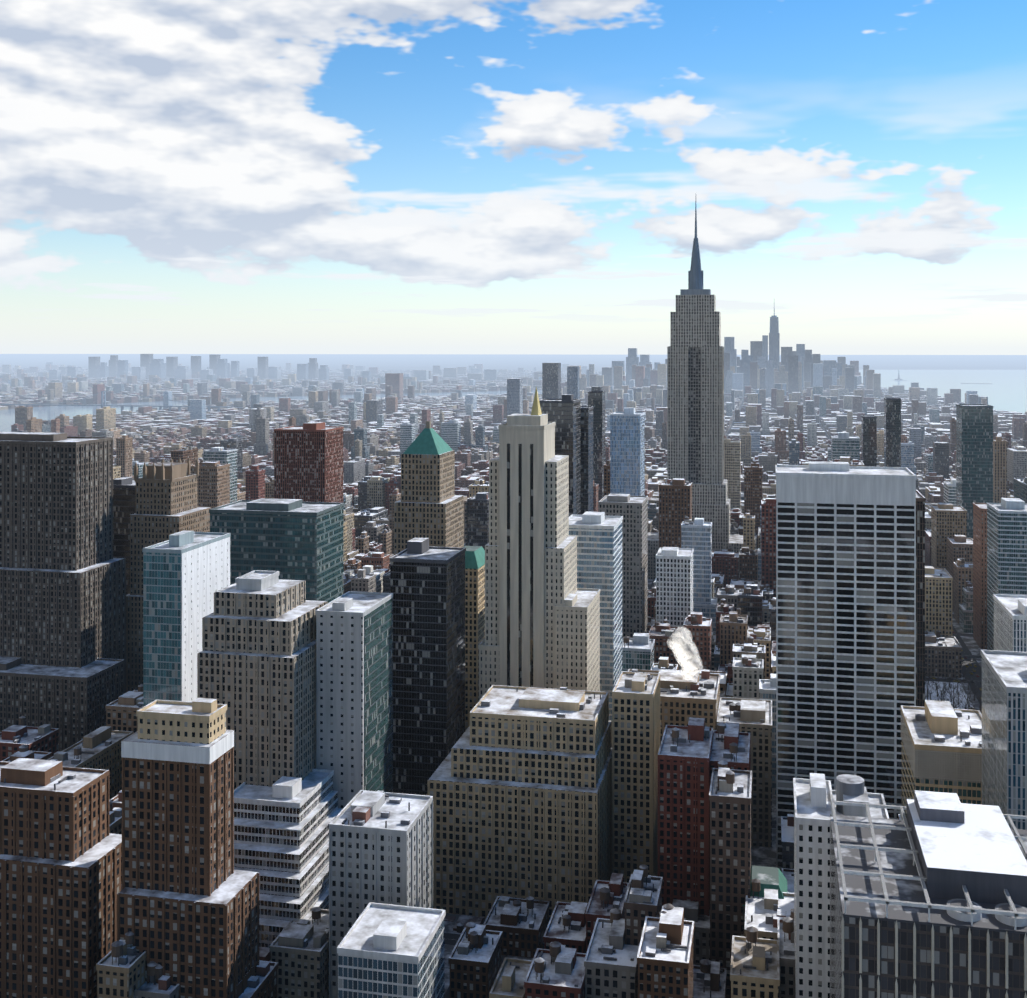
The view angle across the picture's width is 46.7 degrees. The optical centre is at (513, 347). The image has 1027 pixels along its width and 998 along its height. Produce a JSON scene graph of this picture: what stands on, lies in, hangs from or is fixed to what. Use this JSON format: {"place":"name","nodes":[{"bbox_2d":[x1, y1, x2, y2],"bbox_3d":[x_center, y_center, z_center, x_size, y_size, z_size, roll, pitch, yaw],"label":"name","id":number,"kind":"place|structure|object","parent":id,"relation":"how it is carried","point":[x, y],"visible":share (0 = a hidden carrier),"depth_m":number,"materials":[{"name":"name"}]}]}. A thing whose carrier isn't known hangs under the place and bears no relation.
{"place":"outdoors","nodes":[
{"label":"outdoors","id":0,"kind":"place"},
{"bbox_2d":[0,390,541,431],"bbox_3d":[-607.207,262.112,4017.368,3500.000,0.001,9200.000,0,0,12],"label":"river","id":1,"kind":"structure","parent":0,"point":[7,418],"depth_m":5226.38,"materials":[{"name":"blue liquid"}]},
{"bbox_2d":[0,354,1026,997],"bbox_3d":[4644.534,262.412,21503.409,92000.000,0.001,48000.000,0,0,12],"label":"ground","id":2,"kind":"structure","parent":0,"point":[538,360],"depth_m":22805.27,"materials":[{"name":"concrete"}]},
{"bbox_2d":[0,371,981,711],"bbox_3d":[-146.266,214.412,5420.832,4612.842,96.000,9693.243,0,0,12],"label":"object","id":3,"kind":"object","parent":2,"relation":"on","point":[954,693],"visible":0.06,"depth_m":910.59,"materials":[{"name":"grey"}]},
{"bbox_2d":[0,201,1026,997],"bbox_3d":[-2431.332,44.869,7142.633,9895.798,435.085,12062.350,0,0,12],"label":"city buildings","id":4,"kind":"structure","parent":2,"relation":"on","point":[794,400],"depth_m":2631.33,"materials":[{"name":"grey concrete"}]},
{"bbox_2d":[43,406,986,994],"bbox_3d":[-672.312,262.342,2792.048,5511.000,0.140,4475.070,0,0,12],"label":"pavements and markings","id":5,"kind":"object","parent":2,"relation":"on","point":[763,856],"depth_m":619.79,"materials":[{"name":"grey concrete"}]},
{"bbox_2d":[0,0,1026,354],"label":"sky","id":6,"kind":"structure","parent":0,"point":[177,176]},
{"bbox_2d":[667,627,702,679],"bbox_3d":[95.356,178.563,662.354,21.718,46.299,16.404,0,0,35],"label":"steam","id":7,"kind":"object","parent":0,"point":[686,656],"depth_m":657.34,"materials":[{"name":"white"}]},
{"bbox_2d":[601,370,1026,413],"bbox_3d":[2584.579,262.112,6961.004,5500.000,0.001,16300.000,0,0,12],"label":"bay water","id":8,"kind":"structure","parent":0,"point":[1005,390],"depth_m":8992.15,"materials":[{"name":"blue liquid"}]},
{"bbox_2d":[961,383,991,383],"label":"island","id":9,"kind":"structure","parent":0,"point":[976,383],"depth_m":8723.57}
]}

